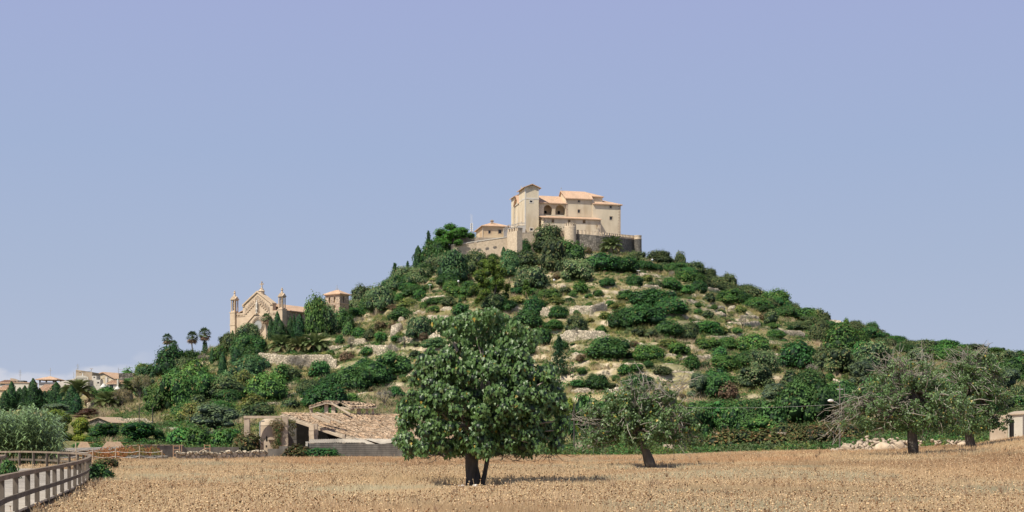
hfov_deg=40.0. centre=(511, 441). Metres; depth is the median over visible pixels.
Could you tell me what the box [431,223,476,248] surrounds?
umbrella pine
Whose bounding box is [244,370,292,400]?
shrub
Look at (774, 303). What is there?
wild olive
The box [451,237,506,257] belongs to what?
rampart wall
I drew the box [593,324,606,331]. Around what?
shrub
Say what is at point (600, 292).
shrub
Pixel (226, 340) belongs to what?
wild olive
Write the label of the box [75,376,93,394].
balustraded house
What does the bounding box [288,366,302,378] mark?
wild olive
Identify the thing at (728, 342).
shrub
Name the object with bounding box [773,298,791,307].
shrub
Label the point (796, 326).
wild olive
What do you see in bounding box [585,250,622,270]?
shrub
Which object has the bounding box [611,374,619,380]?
shrub
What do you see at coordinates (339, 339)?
shrub
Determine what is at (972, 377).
fig tree
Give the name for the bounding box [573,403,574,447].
utility pole
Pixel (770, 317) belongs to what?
wild olive
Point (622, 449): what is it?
scrub
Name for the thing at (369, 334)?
wild olive
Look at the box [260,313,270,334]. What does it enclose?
fan palm
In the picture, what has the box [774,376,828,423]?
shrub
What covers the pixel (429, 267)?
shrub
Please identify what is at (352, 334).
shrub
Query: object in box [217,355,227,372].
cypress tree
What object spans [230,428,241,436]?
shrub
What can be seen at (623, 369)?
shrub
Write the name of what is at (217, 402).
shrub
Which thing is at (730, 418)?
shrub
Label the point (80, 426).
feathery bush
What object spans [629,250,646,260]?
wild olive
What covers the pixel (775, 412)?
shrub
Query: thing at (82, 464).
wooden fence
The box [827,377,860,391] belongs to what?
shrub
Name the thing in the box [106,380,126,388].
village house
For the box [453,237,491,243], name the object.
castle court
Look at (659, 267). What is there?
shrub
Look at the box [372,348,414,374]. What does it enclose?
shrub
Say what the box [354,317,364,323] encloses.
bare tree
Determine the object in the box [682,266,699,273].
shrub
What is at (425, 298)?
stone wall
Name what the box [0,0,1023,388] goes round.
sky
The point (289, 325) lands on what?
cypress tree
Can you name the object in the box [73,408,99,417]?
dry bush
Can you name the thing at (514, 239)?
square bastion
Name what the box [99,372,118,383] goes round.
village house
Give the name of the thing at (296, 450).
bramble bush
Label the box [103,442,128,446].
shelter
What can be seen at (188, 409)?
broom bush
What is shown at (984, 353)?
shrub
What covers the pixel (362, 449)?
block wall
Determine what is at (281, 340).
date palm
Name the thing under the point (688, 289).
shrub
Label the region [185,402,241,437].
olive tree
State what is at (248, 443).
bramble bush
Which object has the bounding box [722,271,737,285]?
wild olive
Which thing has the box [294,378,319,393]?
wild olive
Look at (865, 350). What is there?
fig tree
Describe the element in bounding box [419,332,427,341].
dry bush
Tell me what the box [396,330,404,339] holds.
broom bush
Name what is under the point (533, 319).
shrub
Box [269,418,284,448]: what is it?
ivy
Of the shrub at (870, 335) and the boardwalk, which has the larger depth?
the shrub at (870, 335)
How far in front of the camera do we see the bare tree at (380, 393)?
292.16 m
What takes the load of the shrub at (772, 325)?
on the ground at (574, 347)
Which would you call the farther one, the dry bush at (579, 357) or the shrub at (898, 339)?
the shrub at (898, 339)
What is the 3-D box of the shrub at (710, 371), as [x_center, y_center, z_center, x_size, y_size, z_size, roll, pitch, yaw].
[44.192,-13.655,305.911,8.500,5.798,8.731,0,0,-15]
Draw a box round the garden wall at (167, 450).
[117,444,238,458]
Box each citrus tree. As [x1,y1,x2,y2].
[84,421,121,443]
[114,420,157,443]
[150,428,165,441]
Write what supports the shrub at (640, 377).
on the ground at (574, 347)
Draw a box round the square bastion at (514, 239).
[507,227,522,251]
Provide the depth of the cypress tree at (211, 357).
398.43 m
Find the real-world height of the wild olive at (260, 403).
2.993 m
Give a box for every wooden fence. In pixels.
[0,451,91,511]
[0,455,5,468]
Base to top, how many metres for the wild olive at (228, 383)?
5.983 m
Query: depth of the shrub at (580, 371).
326.26 m
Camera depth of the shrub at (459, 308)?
407.74 m
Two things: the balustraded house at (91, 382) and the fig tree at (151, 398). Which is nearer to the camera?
the fig tree at (151, 398)
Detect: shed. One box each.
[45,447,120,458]
[88,417,126,426]
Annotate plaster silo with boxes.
[259,418,281,450]
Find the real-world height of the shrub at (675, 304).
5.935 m
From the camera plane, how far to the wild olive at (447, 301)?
426.85 m
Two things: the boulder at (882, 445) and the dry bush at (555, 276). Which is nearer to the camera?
the boulder at (882, 445)
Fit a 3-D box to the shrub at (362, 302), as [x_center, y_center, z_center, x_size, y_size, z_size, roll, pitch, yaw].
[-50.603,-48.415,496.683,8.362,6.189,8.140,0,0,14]
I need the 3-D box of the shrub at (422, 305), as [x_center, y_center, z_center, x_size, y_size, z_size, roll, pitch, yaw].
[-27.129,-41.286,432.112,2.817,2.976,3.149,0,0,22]
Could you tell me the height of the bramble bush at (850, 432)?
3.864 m
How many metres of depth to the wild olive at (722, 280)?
541.49 m
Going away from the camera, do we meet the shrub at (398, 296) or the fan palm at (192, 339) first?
the fan palm at (192, 339)
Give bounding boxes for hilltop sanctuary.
[503,184,622,236]
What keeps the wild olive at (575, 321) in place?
on the ground at (574, 347)
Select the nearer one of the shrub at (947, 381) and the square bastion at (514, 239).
the shrub at (947, 381)
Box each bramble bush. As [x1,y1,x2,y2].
[92,457,121,468]
[231,430,252,446]
[232,430,264,451]
[282,443,311,457]
[687,437,707,446]
[702,427,737,446]
[719,427,756,447]
[744,427,793,446]
[769,420,812,443]
[799,421,848,444]
[825,421,862,438]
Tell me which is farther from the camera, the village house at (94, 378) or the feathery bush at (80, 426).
the village house at (94, 378)
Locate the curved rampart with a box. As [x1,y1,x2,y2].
[576,230,633,252]
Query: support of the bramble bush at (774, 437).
on the ground at (574, 347)
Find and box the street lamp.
[828,384,842,447]
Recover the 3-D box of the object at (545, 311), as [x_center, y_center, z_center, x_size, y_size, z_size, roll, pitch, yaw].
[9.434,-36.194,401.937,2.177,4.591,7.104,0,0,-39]
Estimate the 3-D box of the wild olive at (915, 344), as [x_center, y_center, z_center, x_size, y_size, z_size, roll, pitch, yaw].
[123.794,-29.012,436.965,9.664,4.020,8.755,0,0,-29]
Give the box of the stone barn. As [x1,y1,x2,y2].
[119,373,134,379]
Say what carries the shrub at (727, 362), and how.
on the ground at (574, 347)
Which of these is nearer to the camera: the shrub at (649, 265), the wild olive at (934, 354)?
the wild olive at (934, 354)
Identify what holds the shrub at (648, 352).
on the ground at (574, 347)
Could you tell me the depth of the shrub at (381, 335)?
396.03 m
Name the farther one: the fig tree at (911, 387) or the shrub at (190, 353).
the shrub at (190, 353)
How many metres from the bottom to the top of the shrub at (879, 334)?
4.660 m
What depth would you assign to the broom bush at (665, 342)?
355.77 m
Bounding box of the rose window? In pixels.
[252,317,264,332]
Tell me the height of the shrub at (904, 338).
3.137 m
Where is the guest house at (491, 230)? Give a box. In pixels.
[474,220,510,237]
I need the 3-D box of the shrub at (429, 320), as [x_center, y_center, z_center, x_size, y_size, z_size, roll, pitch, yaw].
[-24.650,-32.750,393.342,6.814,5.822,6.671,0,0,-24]
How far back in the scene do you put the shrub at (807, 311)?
520.95 m
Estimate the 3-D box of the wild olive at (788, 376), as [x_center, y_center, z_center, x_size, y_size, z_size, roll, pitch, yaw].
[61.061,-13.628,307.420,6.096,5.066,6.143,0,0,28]
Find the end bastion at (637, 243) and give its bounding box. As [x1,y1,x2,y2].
[634,235,641,251]
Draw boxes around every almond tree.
[111,388,130,406]
[124,397,133,404]
[129,374,151,399]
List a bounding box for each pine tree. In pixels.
[469,255,510,309]
[521,279,530,296]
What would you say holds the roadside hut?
on the ground at (574, 347)
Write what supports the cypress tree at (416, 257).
on the ground at (574, 347)
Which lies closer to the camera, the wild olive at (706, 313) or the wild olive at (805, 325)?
the wild olive at (706, 313)
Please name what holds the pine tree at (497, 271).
on the ground at (574, 347)
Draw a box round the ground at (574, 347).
[0,251,1022,511]
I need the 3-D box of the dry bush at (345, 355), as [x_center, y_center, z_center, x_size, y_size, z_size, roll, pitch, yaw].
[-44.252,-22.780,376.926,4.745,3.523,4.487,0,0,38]
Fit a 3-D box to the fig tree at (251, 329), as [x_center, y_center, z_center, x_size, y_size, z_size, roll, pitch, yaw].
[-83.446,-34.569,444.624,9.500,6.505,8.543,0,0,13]
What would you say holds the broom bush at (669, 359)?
on the ground at (574, 347)
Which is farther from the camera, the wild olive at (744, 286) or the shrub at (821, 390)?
the wild olive at (744, 286)
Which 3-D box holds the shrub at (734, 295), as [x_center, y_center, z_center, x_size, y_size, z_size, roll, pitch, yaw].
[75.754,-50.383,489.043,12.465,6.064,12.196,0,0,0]
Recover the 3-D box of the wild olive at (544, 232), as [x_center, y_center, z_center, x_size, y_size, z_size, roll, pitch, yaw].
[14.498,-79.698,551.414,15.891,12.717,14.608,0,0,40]
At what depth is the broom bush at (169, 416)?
276.35 m
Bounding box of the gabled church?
[229,281,355,338]
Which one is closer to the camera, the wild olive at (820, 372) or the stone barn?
the wild olive at (820, 372)
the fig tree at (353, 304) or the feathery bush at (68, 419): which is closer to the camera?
the feathery bush at (68, 419)
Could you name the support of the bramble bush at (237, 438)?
on the ground at (574, 347)
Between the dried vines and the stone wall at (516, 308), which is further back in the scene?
the stone wall at (516, 308)
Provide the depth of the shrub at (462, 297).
435.10 m
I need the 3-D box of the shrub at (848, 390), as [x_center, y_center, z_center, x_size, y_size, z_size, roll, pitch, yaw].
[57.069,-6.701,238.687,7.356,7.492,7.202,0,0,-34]
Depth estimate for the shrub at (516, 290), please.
445.71 m
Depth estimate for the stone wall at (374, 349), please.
369.57 m
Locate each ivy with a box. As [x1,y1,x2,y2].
[201,340,208,353]
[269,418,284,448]
[275,429,281,445]
[288,418,296,435]
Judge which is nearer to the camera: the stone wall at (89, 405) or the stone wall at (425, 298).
the stone wall at (89, 405)
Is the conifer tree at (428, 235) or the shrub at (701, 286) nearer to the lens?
the shrub at (701, 286)
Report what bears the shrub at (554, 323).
on the ground at (574, 347)
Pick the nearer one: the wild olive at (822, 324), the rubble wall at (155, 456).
the rubble wall at (155, 456)
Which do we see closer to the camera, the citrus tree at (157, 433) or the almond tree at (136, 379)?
the citrus tree at (157, 433)
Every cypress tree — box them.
[0,390,12,410]
[6,381,18,410]
[16,387,21,408]
[18,385,27,408]
[24,378,41,409]
[38,388,43,409]
[41,390,48,409]
[45,382,60,403]
[56,384,67,403]
[61,385,76,413]
[69,393,84,414]
[208,348,214,362]
[217,352,226,374]
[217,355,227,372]
[229,348,241,365]
[266,319,273,340]
[271,311,279,332]
[272,319,288,342]
[286,316,292,337]
[291,314,306,337]
[292,315,295,336]
[411,245,421,267]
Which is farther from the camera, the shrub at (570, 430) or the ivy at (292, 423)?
the shrub at (570, 430)
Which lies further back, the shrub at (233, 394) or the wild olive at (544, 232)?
the wild olive at (544, 232)
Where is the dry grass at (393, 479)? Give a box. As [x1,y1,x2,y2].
[12,435,1023,511]
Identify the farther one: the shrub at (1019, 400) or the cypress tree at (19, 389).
the cypress tree at (19, 389)
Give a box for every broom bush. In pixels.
[161,414,175,421]
[176,401,201,421]
[231,369,252,388]
[231,404,245,413]
[240,392,266,405]
[313,407,321,412]
[395,297,417,306]
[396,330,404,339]
[510,295,524,303]
[545,296,563,304]
[597,310,609,318]
[608,302,627,308]
[642,273,653,280]
[656,339,676,346]
[664,356,674,362]
[720,324,729,334]
[734,303,747,312]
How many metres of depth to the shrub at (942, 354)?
389.17 m
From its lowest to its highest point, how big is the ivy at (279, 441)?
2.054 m
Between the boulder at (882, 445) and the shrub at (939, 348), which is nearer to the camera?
the boulder at (882, 445)
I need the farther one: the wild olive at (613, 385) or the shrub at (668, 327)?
the shrub at (668, 327)
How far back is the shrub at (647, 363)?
331.65 m
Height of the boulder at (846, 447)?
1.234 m
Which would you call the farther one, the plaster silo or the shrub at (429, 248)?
the shrub at (429, 248)
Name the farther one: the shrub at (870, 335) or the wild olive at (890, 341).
the shrub at (870, 335)
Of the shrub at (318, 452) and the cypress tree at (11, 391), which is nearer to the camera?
the shrub at (318, 452)
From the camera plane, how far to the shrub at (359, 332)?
413.88 m
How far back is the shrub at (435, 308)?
420.27 m
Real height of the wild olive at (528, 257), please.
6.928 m
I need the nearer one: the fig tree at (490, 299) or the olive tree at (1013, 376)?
the olive tree at (1013, 376)
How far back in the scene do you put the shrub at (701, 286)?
496.76 m
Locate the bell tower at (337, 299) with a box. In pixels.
[324,290,350,311]
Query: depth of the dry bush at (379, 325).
416.00 m
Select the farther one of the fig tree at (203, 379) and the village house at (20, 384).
the village house at (20, 384)
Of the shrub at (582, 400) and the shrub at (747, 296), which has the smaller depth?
the shrub at (582, 400)
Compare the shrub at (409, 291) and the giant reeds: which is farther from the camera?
the shrub at (409, 291)
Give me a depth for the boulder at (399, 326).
402.97 m
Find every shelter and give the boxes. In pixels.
[78,442,93,450]
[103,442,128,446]
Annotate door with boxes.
[1010,420,1013,437]
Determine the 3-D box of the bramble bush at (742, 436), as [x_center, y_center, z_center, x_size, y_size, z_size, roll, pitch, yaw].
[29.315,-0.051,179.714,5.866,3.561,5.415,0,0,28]
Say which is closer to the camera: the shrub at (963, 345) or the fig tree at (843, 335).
the fig tree at (843, 335)
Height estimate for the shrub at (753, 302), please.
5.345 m
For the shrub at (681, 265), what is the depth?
533.07 m
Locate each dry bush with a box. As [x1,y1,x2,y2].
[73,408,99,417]
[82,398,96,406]
[338,350,354,360]
[372,320,386,331]
[386,303,396,310]
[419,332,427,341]
[551,273,560,278]
[574,353,586,361]
[584,247,591,252]
[630,340,637,346]
[715,380,739,400]
[758,312,764,319]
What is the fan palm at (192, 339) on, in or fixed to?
on the ground at (574, 347)
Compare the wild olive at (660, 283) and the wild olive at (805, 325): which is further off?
the wild olive at (660, 283)
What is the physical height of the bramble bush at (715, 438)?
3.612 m
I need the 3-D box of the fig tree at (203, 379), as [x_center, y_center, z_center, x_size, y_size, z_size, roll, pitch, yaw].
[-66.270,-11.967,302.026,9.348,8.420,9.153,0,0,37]
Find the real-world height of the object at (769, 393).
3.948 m
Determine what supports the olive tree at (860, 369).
on the ground at (574, 347)
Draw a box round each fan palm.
[162,333,172,344]
[187,331,198,351]
[198,327,211,353]
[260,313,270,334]
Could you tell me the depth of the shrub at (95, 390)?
393.51 m
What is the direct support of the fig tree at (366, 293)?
on the ground at (574, 347)
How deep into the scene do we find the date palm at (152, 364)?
423.73 m
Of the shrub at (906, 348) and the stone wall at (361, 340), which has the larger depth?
the shrub at (906, 348)
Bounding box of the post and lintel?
[244,416,281,436]
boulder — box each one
[390,327,399,336]
[391,322,402,331]
[715,311,725,316]
[838,442,851,451]
[875,442,894,449]
[891,441,904,448]
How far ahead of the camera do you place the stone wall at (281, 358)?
364.39 m
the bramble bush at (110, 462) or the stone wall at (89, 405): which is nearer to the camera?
the bramble bush at (110, 462)
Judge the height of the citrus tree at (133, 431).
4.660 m
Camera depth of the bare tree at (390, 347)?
352.97 m
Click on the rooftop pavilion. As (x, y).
(50, 378)
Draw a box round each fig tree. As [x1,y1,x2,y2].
[135,363,158,378]
[141,377,174,411]
[155,364,198,408]
[169,401,192,415]
[180,356,209,376]
[189,367,222,396]
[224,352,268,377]
[234,322,260,336]
[258,356,272,370]
[320,302,339,334]
[349,298,359,307]
[350,282,376,300]
[361,287,373,298]
[364,281,395,313]
[384,276,398,290]
[388,265,415,277]
[391,306,576,484]
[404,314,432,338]
[405,266,431,283]
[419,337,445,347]
[423,256,438,273]
[432,252,447,272]
[433,248,470,281]
[480,291,506,307]
[499,249,521,276]
[512,265,553,288]
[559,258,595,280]
[569,361,704,467]
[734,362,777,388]
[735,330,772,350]
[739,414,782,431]
[748,348,781,371]
[816,339,975,455]
[820,320,867,350]
[853,339,894,369]
[931,340,1014,446]
[995,349,1020,361]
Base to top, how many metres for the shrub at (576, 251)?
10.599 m
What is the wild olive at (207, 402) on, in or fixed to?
on the ground at (574, 347)
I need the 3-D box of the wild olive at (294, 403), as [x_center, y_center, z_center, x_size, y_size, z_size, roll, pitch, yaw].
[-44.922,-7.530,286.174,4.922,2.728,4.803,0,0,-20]
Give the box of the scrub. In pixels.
[89,250,1023,455]
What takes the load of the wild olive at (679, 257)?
on the ground at (574, 347)
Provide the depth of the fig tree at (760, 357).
328.93 m
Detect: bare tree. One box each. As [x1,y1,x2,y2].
[197,354,208,363]
[294,357,306,371]
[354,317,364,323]
[375,390,392,406]
[384,343,398,351]
[396,336,410,347]
[738,315,746,328]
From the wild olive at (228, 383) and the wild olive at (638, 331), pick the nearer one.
the wild olive at (228, 383)
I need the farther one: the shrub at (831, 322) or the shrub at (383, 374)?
the shrub at (831, 322)
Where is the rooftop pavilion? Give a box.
[35,368,65,387]
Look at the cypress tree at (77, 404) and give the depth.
313.63 m
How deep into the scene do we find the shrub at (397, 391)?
304.91 m
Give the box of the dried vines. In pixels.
[79,444,164,459]
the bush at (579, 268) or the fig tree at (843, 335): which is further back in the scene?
the bush at (579, 268)
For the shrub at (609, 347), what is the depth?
341.79 m
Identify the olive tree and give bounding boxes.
[43,403,70,415]
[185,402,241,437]
[687,371,710,397]
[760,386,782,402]
[762,381,786,398]
[845,359,877,383]
[907,347,932,364]
[996,366,1022,390]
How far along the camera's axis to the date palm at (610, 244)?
543.60 m
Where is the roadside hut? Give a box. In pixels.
[1006,411,1023,437]
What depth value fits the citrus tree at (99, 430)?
233.50 m
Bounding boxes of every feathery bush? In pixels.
[46,408,74,440]
[70,416,92,440]
[565,398,579,432]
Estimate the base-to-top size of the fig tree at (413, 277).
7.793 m
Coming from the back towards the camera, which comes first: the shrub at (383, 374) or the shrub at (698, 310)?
the shrub at (698, 310)
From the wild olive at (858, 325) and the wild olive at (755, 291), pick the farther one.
the wild olive at (755, 291)
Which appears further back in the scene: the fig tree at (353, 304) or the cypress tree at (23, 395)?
the fig tree at (353, 304)
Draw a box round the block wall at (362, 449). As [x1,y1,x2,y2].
[267,442,402,457]
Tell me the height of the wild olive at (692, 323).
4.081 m
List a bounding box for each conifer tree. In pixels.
[390,263,396,277]
[425,231,431,242]
[549,336,568,376]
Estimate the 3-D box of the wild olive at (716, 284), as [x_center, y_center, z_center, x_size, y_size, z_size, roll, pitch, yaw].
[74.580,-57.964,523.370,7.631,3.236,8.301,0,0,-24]
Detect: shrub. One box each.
[0,457,21,478]
[89,462,115,481]
[90,386,97,396]
[97,385,113,392]
[121,367,134,378]
[152,342,187,376]
[163,367,179,379]
[166,425,192,443]
[184,349,201,360]
[184,424,211,446]
[208,426,236,446]
[209,398,235,409]
[212,344,227,361]
[213,389,244,400]
[218,388,245,403]
[229,333,263,351]
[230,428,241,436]
[237,344,263,357]
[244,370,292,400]
[249,335,269,350]
[270,363,290,380]
[300,381,351,407]
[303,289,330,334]
[303,447,344,456]
[307,360,330,378]
[317,371,341,386]
[334,363,376,391]
[335,307,355,331]
[335,335,344,343]
[341,321,352,336]
[345,314,354,328]
[347,392,359,400]
[350,306,367,316]
[351,326,363,336]
[351,357,372,368]
[353,326,364,336]
[357,297,367,309]
[358,358,393,384]
[360,346,372,354]
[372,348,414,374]
[374,330,388,341]
[380,275,395,291]
[387,385,405,397]
[389,274,403,280]
[389,306,413,320]
[390,334,402,341]
[394,291,404,301]
[396,274,404,286]
[398,282,417,290]
[400,284,428,297]
[412,289,425,300]
[417,262,434,274]
[418,302,426,309]
[419,239,448,262]
[421,315,434,327]
[423,296,443,304]
[424,283,433,290]
[425,305,439,313]
[434,271,461,285]
[442,279,458,290]
[446,285,460,295]
[450,302,471,315]
[456,294,466,300]
[459,279,479,295]
[487,253,499,260]
[496,298,518,310]
[509,286,523,293]
[512,308,543,327]
[520,293,550,315]
[522,238,532,251]
[535,327,552,343]
[537,289,562,298]
[542,319,563,328]
[548,305,569,317]
[551,339,569,349]
[555,420,577,440]
[560,237,587,261]
[563,297,574,302]
[564,379,584,388]
[569,290,576,295]
[571,279,589,293]
[573,392,599,430]
[577,368,587,374]
[581,333,635,358]
[582,372,611,390]
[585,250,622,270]
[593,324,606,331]
[594,290,603,295]
[598,277,616,285]
[605,300,614,306]
[605,309,637,328]
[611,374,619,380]
[615,255,642,272]
[616,289,632,299]
[616,302,669,325]
[616,362,633,374]
[623,373,656,385]
[625,274,643,285]
[628,287,680,304]
[629,363,644,370]
[632,342,665,360]
[637,260,656,269]
[644,360,653,367]
[652,318,685,335]
[653,296,691,314]
[654,263,664,271]
[662,262,678,271]
[662,276,682,289]
[666,341,690,354]
[671,262,692,268]
[673,270,693,279]
[675,267,682,273]
[675,284,696,294]
[679,272,692,282]
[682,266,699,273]
[682,396,717,436]
[683,352,700,368]
[691,280,707,293]
[692,273,707,281]
[693,308,701,314]
[694,337,723,349]
[695,302,701,307]
[695,319,725,335]
[702,370,737,396]
[704,365,732,381]
[705,354,744,370]
[706,399,725,431]
[711,345,730,355]
[714,395,748,431]
[715,288,747,304]
[718,336,738,348]
[732,327,743,332]
[735,348,755,366]
[738,396,764,427]
[742,291,749,299]
[742,296,774,308]
[750,304,771,312]
[758,398,788,426]
[761,288,793,303]
[765,329,786,337]
[767,322,779,328]
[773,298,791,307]
[773,305,799,317]
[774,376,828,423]
[776,336,815,370]
[792,367,823,385]
[794,307,816,318]
[801,376,847,423]
[825,320,835,325]
[825,372,835,380]
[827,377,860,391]
[829,381,863,420]
[850,340,865,357]
[856,329,876,339]
[856,369,895,404]
[859,330,869,341]
[861,327,884,339]
[865,321,879,329]
[884,336,903,343]
[890,335,909,340]
[892,343,916,353]
[899,375,932,407]
[925,343,953,352]
[931,349,951,360]
[933,373,961,395]
[938,339,960,347]
[947,348,969,362]
[954,343,967,347]
[970,346,995,363]
[977,381,1007,414]
[987,347,1004,352]
[999,354,1023,373]
[1011,394,1023,407]
[1015,349,1023,357]
[1017,372,1023,382]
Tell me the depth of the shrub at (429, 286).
481.18 m
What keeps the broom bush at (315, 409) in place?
on the ground at (574, 347)
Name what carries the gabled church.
on the ground at (574, 347)
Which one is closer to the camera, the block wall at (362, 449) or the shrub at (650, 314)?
the block wall at (362, 449)
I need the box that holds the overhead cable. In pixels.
[686,395,1023,407]
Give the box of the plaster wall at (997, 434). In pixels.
[990,414,1007,439]
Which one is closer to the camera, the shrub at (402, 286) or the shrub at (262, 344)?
the shrub at (262, 344)
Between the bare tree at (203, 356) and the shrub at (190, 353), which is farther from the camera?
the shrub at (190, 353)
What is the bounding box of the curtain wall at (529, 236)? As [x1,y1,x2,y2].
[522,231,563,252]
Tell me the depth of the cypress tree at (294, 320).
438.61 m
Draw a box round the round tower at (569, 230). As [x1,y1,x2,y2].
[564,222,575,244]
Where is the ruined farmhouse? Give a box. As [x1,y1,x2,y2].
[280,400,453,445]
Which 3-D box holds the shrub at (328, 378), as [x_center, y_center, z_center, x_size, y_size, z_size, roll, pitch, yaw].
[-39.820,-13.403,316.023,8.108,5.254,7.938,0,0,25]
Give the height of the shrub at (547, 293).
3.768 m
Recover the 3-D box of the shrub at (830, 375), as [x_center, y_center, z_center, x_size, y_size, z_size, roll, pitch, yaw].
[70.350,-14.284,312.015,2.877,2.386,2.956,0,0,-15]
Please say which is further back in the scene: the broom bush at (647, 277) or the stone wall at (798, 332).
the broom bush at (647, 277)
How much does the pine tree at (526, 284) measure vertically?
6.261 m
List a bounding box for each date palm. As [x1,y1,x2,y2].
[59,379,94,400]
[90,390,124,408]
[118,379,142,398]
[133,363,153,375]
[265,334,296,352]
[286,335,311,352]
[300,332,329,352]
[599,235,623,252]
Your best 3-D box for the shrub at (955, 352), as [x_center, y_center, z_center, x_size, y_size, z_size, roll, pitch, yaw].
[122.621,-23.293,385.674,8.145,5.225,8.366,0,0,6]
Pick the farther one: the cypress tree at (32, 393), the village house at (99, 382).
the village house at (99, 382)
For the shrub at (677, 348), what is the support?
on the ground at (574, 347)
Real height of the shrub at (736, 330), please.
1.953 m
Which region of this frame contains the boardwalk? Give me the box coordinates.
[5,468,86,511]
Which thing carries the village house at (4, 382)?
on the ground at (574, 347)
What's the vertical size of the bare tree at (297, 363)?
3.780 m
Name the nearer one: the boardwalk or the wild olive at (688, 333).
the boardwalk
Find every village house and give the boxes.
[0,380,15,386]
[0,385,8,395]
[9,382,37,390]
[40,384,52,392]
[57,379,74,386]
[76,370,98,379]
[92,376,99,385]
[96,380,102,385]
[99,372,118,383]
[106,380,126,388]
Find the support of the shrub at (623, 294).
on the ground at (574, 347)
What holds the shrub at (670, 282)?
on the ground at (574, 347)
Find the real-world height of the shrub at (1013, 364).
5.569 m
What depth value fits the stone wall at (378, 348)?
370.43 m
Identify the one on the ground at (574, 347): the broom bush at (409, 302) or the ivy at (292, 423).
the broom bush at (409, 302)
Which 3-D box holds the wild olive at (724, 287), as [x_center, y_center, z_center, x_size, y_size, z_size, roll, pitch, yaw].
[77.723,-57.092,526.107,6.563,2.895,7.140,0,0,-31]
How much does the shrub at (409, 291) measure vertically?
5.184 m
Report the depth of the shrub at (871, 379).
238.32 m
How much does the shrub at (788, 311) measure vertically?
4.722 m
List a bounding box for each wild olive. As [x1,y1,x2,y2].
[131,378,156,391]
[175,357,197,369]
[189,392,207,405]
[201,399,227,406]
[204,374,244,399]
[217,331,238,352]
[238,403,260,418]
[251,400,274,408]
[253,404,274,415]
[279,398,302,408]
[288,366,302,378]
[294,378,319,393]
[362,328,375,339]
[407,350,421,357]
[439,296,456,306]
[465,248,490,274]
[514,249,540,266]
[531,222,563,251]
[538,235,570,270]
[551,259,563,272]
[559,286,572,294]
[562,314,589,331]
[609,383,618,387]
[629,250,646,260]
[631,327,646,335]
[643,327,659,337]
[645,249,676,263]
[653,365,672,374]
[655,280,664,287]
[674,249,685,263]
[675,323,696,339]
[684,260,706,274]
[687,321,699,334]
[700,310,714,318]
[700,361,710,367]
[703,266,716,279]
[703,278,714,287]
[703,292,716,302]
[709,275,738,285]
[711,281,722,288]
[719,285,727,290]
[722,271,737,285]
[726,284,743,290]
[737,283,756,291]
[745,286,767,298]
[763,308,779,323]
[768,297,780,307]
[780,368,799,385]
[787,323,800,329]
[790,320,811,329]
[800,315,819,324]
[807,327,824,339]
[810,318,830,342]
[812,343,826,368]
[813,308,825,320]
[813,344,858,374]
[813,368,826,384]
[820,311,830,320]
[848,322,869,329]
[863,328,888,338]
[875,337,891,344]
[885,339,897,346]
[906,342,922,349]
[913,339,938,349]
[926,350,942,360]
[964,343,986,350]
[1002,387,1015,407]
[1009,383,1023,395]
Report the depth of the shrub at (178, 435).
220.81 m
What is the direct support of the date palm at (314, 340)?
on the ground at (574, 347)
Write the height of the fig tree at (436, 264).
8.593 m
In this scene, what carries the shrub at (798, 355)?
on the ground at (574, 347)
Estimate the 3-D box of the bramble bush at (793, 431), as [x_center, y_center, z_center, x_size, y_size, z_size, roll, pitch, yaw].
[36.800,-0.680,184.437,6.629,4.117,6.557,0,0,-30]
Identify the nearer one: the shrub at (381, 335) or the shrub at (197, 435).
the shrub at (197, 435)
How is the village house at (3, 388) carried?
on the ground at (574, 347)
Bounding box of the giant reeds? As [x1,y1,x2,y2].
[0,402,73,464]
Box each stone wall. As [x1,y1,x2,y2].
[87,401,94,407]
[115,418,153,422]
[258,352,336,368]
[327,345,347,350]
[353,338,366,345]
[362,345,399,355]
[369,347,398,354]
[421,295,445,300]
[426,315,448,319]
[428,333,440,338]
[440,306,451,310]
[511,306,520,312]
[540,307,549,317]
[560,330,609,341]
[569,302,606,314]
[572,388,593,392]
[641,284,661,289]
[672,370,692,373]
[679,355,711,360]
[706,334,735,338]
[708,287,718,292]
[726,321,760,326]
[738,315,758,319]
[781,330,804,336]
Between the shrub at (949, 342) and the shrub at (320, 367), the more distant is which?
the shrub at (949, 342)
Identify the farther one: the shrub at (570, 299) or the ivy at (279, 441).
the shrub at (570, 299)
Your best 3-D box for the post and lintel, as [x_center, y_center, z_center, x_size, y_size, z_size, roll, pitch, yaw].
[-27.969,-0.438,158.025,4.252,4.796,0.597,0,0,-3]
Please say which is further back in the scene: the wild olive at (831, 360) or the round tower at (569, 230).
the round tower at (569, 230)
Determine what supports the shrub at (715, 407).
on the ground at (574, 347)
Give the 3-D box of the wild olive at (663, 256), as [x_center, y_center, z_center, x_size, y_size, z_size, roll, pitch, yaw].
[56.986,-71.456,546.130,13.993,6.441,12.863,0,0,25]
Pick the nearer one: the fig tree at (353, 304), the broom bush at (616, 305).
the broom bush at (616, 305)
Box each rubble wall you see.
[126,455,167,459]
[175,450,267,459]
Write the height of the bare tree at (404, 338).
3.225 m
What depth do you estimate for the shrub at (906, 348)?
415.72 m

